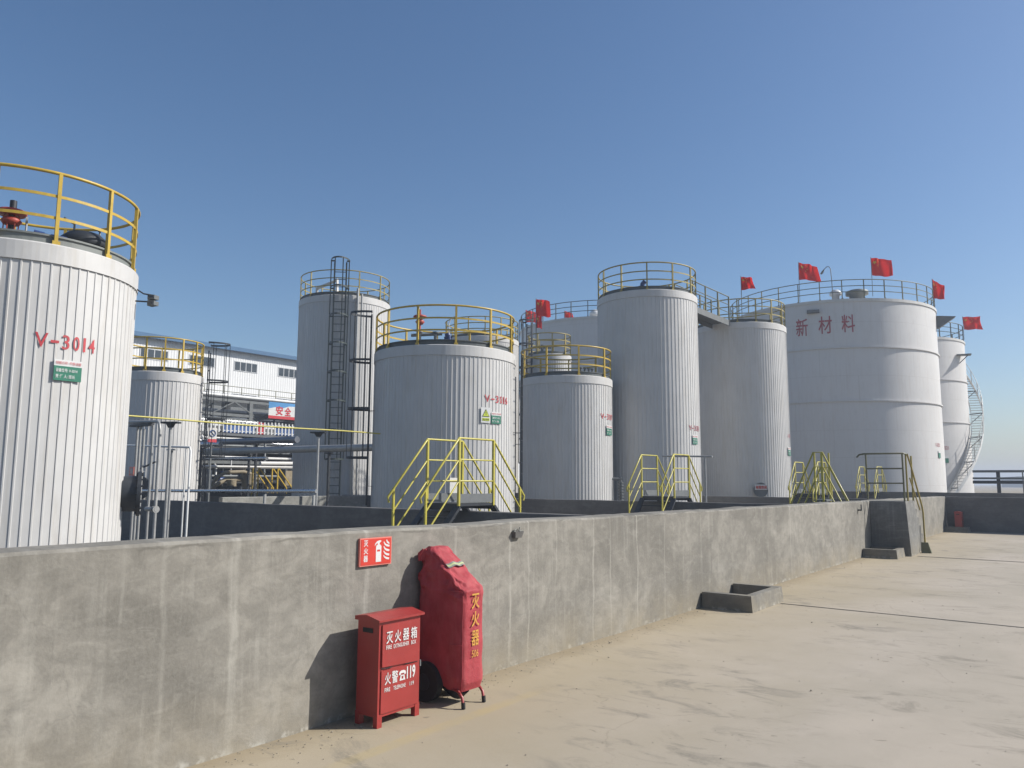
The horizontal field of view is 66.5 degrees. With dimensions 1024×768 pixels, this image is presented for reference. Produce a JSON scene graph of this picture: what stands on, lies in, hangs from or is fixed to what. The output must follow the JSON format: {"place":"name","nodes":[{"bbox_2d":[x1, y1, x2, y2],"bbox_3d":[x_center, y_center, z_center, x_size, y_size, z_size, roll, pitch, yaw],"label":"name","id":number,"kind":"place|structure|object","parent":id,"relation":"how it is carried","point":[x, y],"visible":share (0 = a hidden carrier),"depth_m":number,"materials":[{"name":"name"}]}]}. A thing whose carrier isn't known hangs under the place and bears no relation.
{"place":"outdoors","nodes":[
{"label":"outdoors","id":0,"kind":"place"},
{"bbox_2d":[275,469,291,488],"bbox_3d":[-10.206,4.946,35.671,0.640,2.100,1.000,-5,-9,36],"label":"water tote","id":1,"kind":"object","parent":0,"point":[288,475],"visible":0.39,"depth_m":35.36,"materials":[{"name":"white paint"}]},
{"bbox_2d":[132,331,519,483],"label":"factory building","id":2,"kind":"structure","parent":0,"point":[255,373],"depth_m":57.10,"materials":[{"name":"white metal"}]},
{"bbox_2d":[140,348,168,361],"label":"window","id":3,"kind":"structure","parent":2,"relation":"in","point":[155,353],"depth_m":52.16,"materials":[{"name":"grey glass"}]},
{"bbox_2d":[189,354,214,367],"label":"window","id":4,"kind":"structure","parent":2,"relation":"in","point":[205,364],"depth_m":55.08,"materials":[{"name":"grey glass"}]},
{"bbox_2d":[234,361,257,372],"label":"window","id":5,"kind":"structure","parent":2,"relation":"in","point":[238,365],"depth_m":57.75,"materials":[{"name":"grey glass"}]},
{"bbox_2d":[278,367,295,378],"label":"window","id":6,"kind":"structure","parent":2,"relation":"in","point":[282,372],"depth_m":60.70,"materials":[{"name":"grey glass"}]},
{"bbox_2d":[0,0,1023,480],"label":"sky","id":7,"kind":"structure","parent":0,"point":[501,155],"materials":[{"name":"blue"}]},
{"bbox_2d":[187,484,1023,767],"bbox_3d":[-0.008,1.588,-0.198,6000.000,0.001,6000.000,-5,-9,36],"label":"ground","id":8,"kind":"structure","parent":0,"point":[753,700],"depth_m":5.97,"materials":[{"name":"beige concrete"}]},
{"bbox_2d":[355,607,424,728],"bbox_3d":[-0.836,1.912,5.320,0.235,0.712,0.434,-5,-9,36],"label":"extinguisher box","id":9,"kind":"object","parent":8,"relation":"on","point":[388,659],"visible":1,"depth_m":5.21,"materials":[{"name":"red paint"}]},
{"bbox_2d":[380,662,417,714],"bbox_3d":[-0.755,2.039,5.245,0.007,0.273,0.350,-5,-9,36],"label":"door","id":10,"kind":"structure","parent":9,"relation":"in","point":[394,698],"depth_m":5.23,"materials":[{"name":"red paint"}]},
{"bbox_2d":[381,618,419,667],"bbox_3d":[-0.751,1.754,5.279,0.013,0.284,0.350,-5,-9,36],"label":"door","id":11,"kind":"structure","parent":9,"relation":"in","point":[408,653],"depth_m":5.26,"materials":[{"name":"red paint"}]},
{"bbox_2d":[418,545,485,709],"bbox_3d":[-0.450,1.780,5.826,0.508,1.108,0.368,-5,-9,36],"label":"wheeled extinguisher","id":12,"kind":"object","parent":8,"relation":"on","point":[450,606],"visible":0.96,"depth_m":5.70,"materials":[{"name":"fabric"}]},
{"bbox_2d":[0,496,946,767],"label":"dike wall","id":13,"kind":"structure","parent":8,"relation":"on","point":[174,652],"depth_m":4.93,"materials":[{"name":"concrete"}]},
{"bbox_2d":[358,536,391,566],"bbox_3d":[-0.980,1.199,5.593,0.022,0.195,0.307,-5,-9,36],"label":"fire sign","id":14,"kind":"object","parent":13,"relation":"attached to","point":[373,551],"visible":1,"depth_m":5.57,"materials":[{"name":"red plastic"}]},
{"bbox_2d":[511,527,523,537],"bbox_3d":[0.047,1.325,6.958,0.060,0.092,0.132,-5,-9,36],"label":"wall bracket","id":15,"kind":"object","parent":13,"relation":"attached to","point":[517,534],"depth_m":6.93,"materials":[{"name":"metal"}]},
{"bbox_2d":[204,551,1019,766],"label":"grit","id":16,"kind":"object","parent":8,"relation":"on","point":[592,662],"visible":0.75,"depth_m":6.77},
{"bbox_2d":[701,583,783,612],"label":"drain kerb","id":17,"kind":"structure","parent":8,"relation":"on","point":[748,598],"depth_m":9.95,"materials":[{"name":"concrete"}]},
{"bbox_2d":[518,488,1023,517],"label":"partition wall","id":18,"kind":"structure","parent":8,"relation":"on","point":[882,495],"depth_m":35.73,"materials":[{"name":"concrete"}]},
{"bbox_2d":[863,546,905,558],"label":"drain kerb","id":19,"kind":"structure","parent":8,"relation":"on","point":[885,552],"depth_m":16.79,"materials":[{"name":"concrete"}]},
{"bbox_2d":[856,452,925,556],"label":"step block","id":20,"kind":"structure","parent":8,"relation":"on","point":[894,523],"depth_m":17.59,"materials":[{"name":"concrete"}]},
{"bbox_2d":[781,603,1023,627],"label":"ground joint","id":21,"kind":"object","parent":8,"relation":"on","point":[903,615],"visible":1,"depth_m":9.49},
{"bbox_2d":[921,542,931,552],"bbox_3d":[9.613,3.796,18.088,0.210,0.240,0.120,-5,-9,36],"label":"base plate","id":22,"kind":"object","parent":8,"relation":"on","point":[925,547],"visible":1,"depth_m":18.07,"materials":[{"name":"green paint"}]},
{"bbox_2d":[945,526,970,532],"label":"drain kerb","id":23,"kind":"structure","parent":8,"relation":"on","point":[964,529],"depth_m":25.86,"materials":[{"name":"concrete"}]},
{"bbox_2d":[954,511,963,526],"bbox_3d":[14.964,4.601,26.110,0.232,0.682,0.404,-5,-9,36],"label":"extinguisher box","id":24,"kind":"object","parent":8,"relation":"on","point":[958,515],"visible":0.89,"depth_m":25.98,"materials":[{"name":"red paint"}]},
{"bbox_2d":[921,556,1014,561],"bbox_3d":[15.023,3.258,12.610,15.303,0.001,0.096,-5,-9,37],"label":"ground joint","id":25,"kind":"object","parent":8,"relation":"on","point":[974,559],"visible":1,"depth_m":16.55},
{"bbox_2d":[945,497,1023,533],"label":"dike wall","id":26,"kind":"structure","parent":8,"relation":"on","point":[995,514],"depth_m":25.86,"materials":[{"name":"concrete"}]},
{"bbox_2d":[972,470,1023,492],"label":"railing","id":27,"kind":"object","parent":8,"relation":"on","point":[998,482],"visible":0.69,"depth_m":38.96,"materials":[{"name":"metal"}]},
{"bbox_2d":[1001,476,1023,487],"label":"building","id":28,"kind":"structure","parent":0,"point":[1011,485],"depth_m":352.38,"materials":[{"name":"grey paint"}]},
{"label":"bay floor","id":29,"kind":"structure","parent":0,"visible":0},
{"bbox_2d":[0,162,143,547],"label":"storage tank","id":30,"kind":"object","parent":29,"relation":"on","point":[68,296],"visible":0.98,"depth_m":10.72,"materials":[{"name":"white metal"}]},
{"bbox_2d":[135,289,158,306],"bbox_3d":[-5.800,-1.390,12.277,0.448,0.325,0.128,2,-7,-15],"label":"floodlight bracket","id":31,"kind":"object","parent":30,"relation":"attached to","point":[152,299],"visible":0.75,"depth_m":12.26,"materials":[{"name":"metal"}]},
{"bbox_2d":[128,420,161,539],"bbox_3d":[-7.593,2.115,15.723,1.681,2.812,0.161,-5,-9,36],"label":"pipework","id":32,"kind":"object","parent":29,"relation":"on","point":[139,425],"visible":0.56,"depth_m":15.57,"materials":[{"name":"metal"}]},
{"bbox_2d":[127,444,191,537],"bbox_3d":[-8.202,2.556,17.762,3.025,2.434,0.100,-5,-9,36],"label":"pipework","id":33,"kind":"object","parent":29,"relation":"on","point":[169,491],"visible":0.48,"depth_m":17.08,"materials":[{"name":"white paint"}]},
{"bbox_2d":[125,336,230,501],"bbox_3d":[-10.716,1.594,24.064,2.487,5.876,2.867,-5,-9,39],"label":"storage tank","id":34,"kind":"object","parent":29,"relation":"on","point":[166,392],"visible":0.69,"depth_m":23.17,"materials":[{"name":"metal"}]},
{"bbox_2d":[197,442,222,500],"bbox_3d":[-12.441,3.839,30.955,2.803,3.108,0.200,-5,-9,36],"label":"pipe","id":35,"kind":"object","parent":29,"relation":"on","point":[215,444],"visible":0.45,"depth_m":30.87,"materials":[{"name":"metal"}]},
{"bbox_2d":[207,428,216,501],"bbox_3d":[-10.204,3.154,26.343,0.103,3.350,0.330,-5,-9,36],"label":"round sign","id":36,"kind":"object","parent":29,"relation":"on","point":[213,431],"visible":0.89,"depth_m":26.42,"materials":[{"name":"white metal"}]},
{"bbox_2d":[142,489,317,504],"bbox_3d":[-7.309,3.288,19.410,7.401,1.400,0.084,-5,-9,36],"label":"pale pipe","id":37,"kind":"object","parent":29,"relation":"on","point":[254,491],"visible":0.61,"depth_m":18.62,"materials":[{"name":"metal"}]},
{"bbox_2d":[199,457,267,460],"bbox_3d":[-11.642,4.123,30.822,6.201,2.518,0.160,-5,-9,36],"label":"pipe","id":38,"kind":"object","parent":29,"relation":"on","point":[241,458],"visible":0.4,"depth_m":30.09,"materials":[{"name":"metal"}]},
{"bbox_2d":[198,444,291,488],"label":"equipment shed","id":39,"kind":"structure","parent":29,"relation":"on","point":[241,462],"depth_m":46.49,"materials":[{"name":"grey metal"}]},
{"bbox_2d":[198,391,294,501],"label":"pipe rack","id":40,"kind":"object","parent":29,"relation":"on","point":[254,416],"visible":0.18,"depth_m":41.09,"materials":[{"name":"grey metal"}]},
{"bbox_2d":[268,402,294,419],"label":"banner","id":41,"kind":"object","parent":40,"relation":"hanging from","point":[278,410],"visible":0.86,"depth_m":42.41,"materials":[{"name":"white paint"}]},
{"bbox_2d":[202,461,292,501],"bbox_3d":[-11.925,4.593,34.431,1.400,2.475,6.502,-5,-9,36],"label":"process equipment","id":42,"kind":"object","parent":29,"relation":"on","point":[231,482],"visible":0.45,"depth_m":33.81,"materials":[{"name":"metal"}]},
{"bbox_2d":[200,436,299,496],"bbox_3d":[-11.320,3.780,31.002,8.551,3.247,0.240,-5,-9,36],"label":"pipe","id":43,"kind":"object","parent":29,"relation":"on","point":[256,442],"visible":0.52,"depth_m":29.90,"materials":[{"name":"metal"}]},
{"bbox_2d":[129,415,380,537],"bbox_3d":[-5.721,2.209,16.322,0.383,2.794,8.000,-5,-9,36],"label":"yellow pipe","id":44,"kind":"object","parent":29,"relation":"on","point":[170,425],"visible":0.76,"depth_m":15.27,"materials":[{"name":"metal"}]},
{"bbox_2d":[251,468,273,496],"bbox_3d":[-10.796,4.697,33.755,0.450,2.115,0.845,-5,-9,36],"label":"step ladder","id":45,"kind":"object","parent":29,"relation":"on","point":[258,477],"visible":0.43,"depth_m":33.59,"materials":[{"name":"yellow metal"}]},
{"bbox_2d":[271,468,291,488],"bbox_3d":[-10.199,4.799,34.551,0.450,2.115,0.845,-5,-9,36],"label":"step ladder","id":46,"kind":"object","parent":29,"relation":"on","point":[277,472],"visible":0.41,"depth_m":34.43,"materials":[{"name":"yellow metal"}]},
{"bbox_2d":[204,444,371,505],"bbox_3d":[-8.993,3.728,28.886,14.801,2.852,0.250,-5,-9,36],"label":"pipe","id":47,"kind":"object","parent":29,"relation":"on","point":[329,450],"visible":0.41,"depth_m":28.06,"materials":[{"name":"metal"}]},
{"bbox_2d":[219,495,366,506],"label":"partition wall","id":48,"kind":"structure","parent":29,"relation":"on","point":[353,500],"depth_m":26.90,"materials":[{"name":"concrete"}]},
{"bbox_2d":[291,256,389,495],"bbox_3d":[-6.978,0.428,32.360,3.986,10.281,3.770,-6,-10,42],"label":"storage tank","id":49,"kind":"object","parent":29,"relation":"on","point":[324,370],"visible":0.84,"depth_m":30.80,"materials":[{"name":"metal"}]},
{"bbox_2d":[121,499,587,538],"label":"partition wall","id":50,"kind":"structure","parent":29,"relation":"on","point":[213,518],"depth_m":17.64,"materials":[{"name":"concrete"}]},
{"bbox_2d":[346,304,522,512],"bbox_3d":[-1.829,1.078,21.342,3.941,6.320,3.892,-4,-8,33],"label":"storage tank","id":51,"kind":"object","parent":29,"relation":"on","point":[448,387],"visible":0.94,"depth_m":19.79,"materials":[{"name":"metal"}]},
{"bbox_2d":[387,437,524,525],"bbox_3d":[-0.963,2.225,14.536,0.870,2.405,3.389,-5,-9,36],"label":"stile","id":52,"kind":"object","parent":29,"relation":"on","point":[440,502],"visible":0.64,"depth_m":14.35,"materials":[{"name":"metal"}]},
{"bbox_2d":[445,316,518,492],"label":"storage tank","id":53,"kind":"object","parent":29,"relation":"on","point":[481,337],"visible":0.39,"depth_m":41.21,"materials":[{"name":"metal"}]},
{"bbox_2d":[197,492,786,514],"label":"partition wall","id":54,"kind":"structure","parent":29,"relation":"on","point":[576,507],"depth_m":23.48,"materials":[{"name":"concrete"}]},
{"bbox_2d":[518,319,570,462],"bbox_3d":[1.714,1.698,39.971,2.690,9.734,2.481,0,-7,3],"label":"storage tank","id":55,"kind":"object","parent":29,"relation":"on","point":[531,361],"visible":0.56,"depth_m":39.49,"materials":[{"name":"metal"}]},
{"bbox_2d":[536,315,541,351],"bbox_3d":[1.373,-2.510,39.804,0.307,2.040,0.122,1,-7,-7],"label":"flag","id":56,"kind":"object","parent":55,"relation":"on","point":[538,321],"visible":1,"depth_m":39.87,"materials":[{"name":"red fabric"}]},
{"bbox_2d":[536,299,550,317],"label":"flag","id":57,"kind":"object","parent":55,"relation":"attached to","point":[542,307],"visible":1,"depth_m":40.18,"materials":[{"name":"red fabric"}]},
{"bbox_2d":[519,300,597,413],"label":"storage tank","id":58,"kind":"object","parent":29,"relation":"on","point":[581,330],"visible":0.1,"depth_m":51.18,"materials":[{"name":"metal"}]},
{"bbox_2d":[526,310,535,322],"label":"flag","id":59,"kind":"object","parent":58,"relation":"attached to","point":[530,316],"visible":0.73,"depth_m":55.81,"materials":[{"name":"red fabric"}]},
{"bbox_2d":[564,311,572,317],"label":"flag","id":60,"kind":"object","parent":58,"relation":"attached to","point":[567,315],"visible":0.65,"depth_m":52.37,"materials":[{"name":"red fabric"}]},
{"bbox_2d":[515,345,623,500],"bbox_3d":[1.932,1.953,27.957,3.350,6.257,3.350,6,-9,-39],"label":"storage tank","id":61,"kind":"object","parent":29,"relation":"on","point":[567,437],"visible":0.88,"depth_m":26.58,"materials":[{"name":"metal"}]},
{"bbox_2d":[597,261,701,501],"bbox_3d":[5.230,0.511,29.941,3.852,9.645,3.852,-1,-7,10],"label":"storage tank","id":62,"kind":"object","parent":29,"relation":"on","point":[647,336],"visible":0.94,"depth_m":28.37,"materials":[{"name":"metal"}]},
{"bbox_2d":[626,454,701,512],"bbox_3d":[4.395,3.220,22.302,1.100,2.404,3.143,-5,-9,36],"label":"stile","id":63,"kind":"object","parent":29,"relation":"on","point":[677,494],"visible":0.75,"depth_m":22.07,"materials":[{"name":"metal"}]},
{"bbox_2d":[662,455,712,501],"bbox_3d":[5.719,3.554,25.413,1.751,2.490,0.070,-5,-9,36],"label":"pipe stand","id":64,"kind":"object","parent":29,"relation":"on","point":[705,480],"visible":0.76,"depth_m":25.13,"materials":[{"name":"metal"}]},
{"bbox_2d":[516,493,876,503],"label":"partition wall","id":65,"kind":"structure","parent":29,"relation":"on","point":[739,499],"depth_m":30.24,"materials":[{"name":"concrete"}]},
{"bbox_2d":[697,298,791,496],"bbox_3d":[10.214,1.233,34.791,4.092,9.463,4.287,-2,-7,16],"label":"storage tank","id":66,"kind":"object","parent":29,"relation":"on","point":[744,409],"visible":0.81,"depth_m":33.20,"materials":[{"name":"metal"}]},
{"bbox_2d":[674,280,729,328],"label":"walkway bridge","id":67,"kind":"structure","parent":66,"relation":"attached to","point":[706,318],"depth_m":32.86,"materials":[{"name":"grey metal"}]},
{"bbox_2d":[740,276,755,318],"bbox_3d":[10.619,-3.708,34.980,0.664,2.320,0.230,2,-7,-13],"label":"flag","id":68,"kind":"object","parent":66,"relation":"attached to","point":[746,282],"visible":0.96,"depth_m":35.06,"materials":[{"name":"red fabric"}]},
{"bbox_2d":[788,461,832,503],"bbox_3d":[11.259,4.135,29.351,0.930,2.404,3.143,-5,-9,36],"label":"stile","id":69,"kind":"object","parent":29,"relation":"on","point":[812,494],"visible":0.52,"depth_m":29.18,"materials":[{"name":"metal"}]},
{"bbox_2d":[790,452,848,503],"bbox_3d":[7.625,2.853,19.110,1.437,2.359,0.641,-5,-9,36],"label":"stile","id":70,"kind":"object","parent":29,"relation":"on","point":[823,499],"visible":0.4,"depth_m":19.00,"materials":[{"name":"yellow paint"}]},
{"bbox_2d":[730,279,955,491],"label":"storage tank","id":71,"kind":"object","parent":29,"relation":"on","point":[863,374],"visible":0.69,"depth_m":42.64,"materials":[{"name":"white metal"}]},
{"bbox_2d":[798,262,820,296],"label":"flag","id":72,"kind":"object","parent":71,"relation":"attached to","point":[809,272],"visible":0.99,"depth_m":44.13,"materials":[{"name":"red fabric"}]},
{"bbox_2d":[820,266,832,297],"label":"street lamp","id":73,"kind":"object","parent":71,"relation":"attached to","point":[822,272],"visible":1,"depth_m":43.32,"materials":[{"name":"grey metal"}]},
{"bbox_2d":[870,258,892,294],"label":"flag","id":74,"kind":"object","parent":71,"relation":"attached to","point":[882,267],"visible":1,"depth_m":42.73,"materials":[{"name":"red fabric"}]},
{"bbox_2d":[932,279,944,298],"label":"flag","id":75,"kind":"object","parent":71,"relation":"attached to","point":[938,290],"visible":0.98,"depth_m":45.40,"materials":[{"name":"red fabric"}]},
{"bbox_2d":[855,466,886,498],"bbox_3d":[17.165,5.148,37.232,0.880,2.404,3.143,-5,-9,36],"label":"stile","id":76,"kind":"object","parent":29,"relation":"on","point":[860,493],"visible":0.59,"depth_m":36.97,"materials":[{"name":"metal"}]},
{"bbox_2d":[937,322,983,492],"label":"storage tank","id":77,"kind":"object","parent":29,"relation":"on","point":[957,434],"visible":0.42,"depth_m":54.26,"materials":[{"name":"white metal"}]},
{"bbox_2d":[962,316,982,332],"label":"flag","id":78,"kind":"object","parent":77,"relation":"attached to","point":[970,323],"visible":1,"depth_m":56.01,"materials":[{"name":"red fabric"}]}
]}

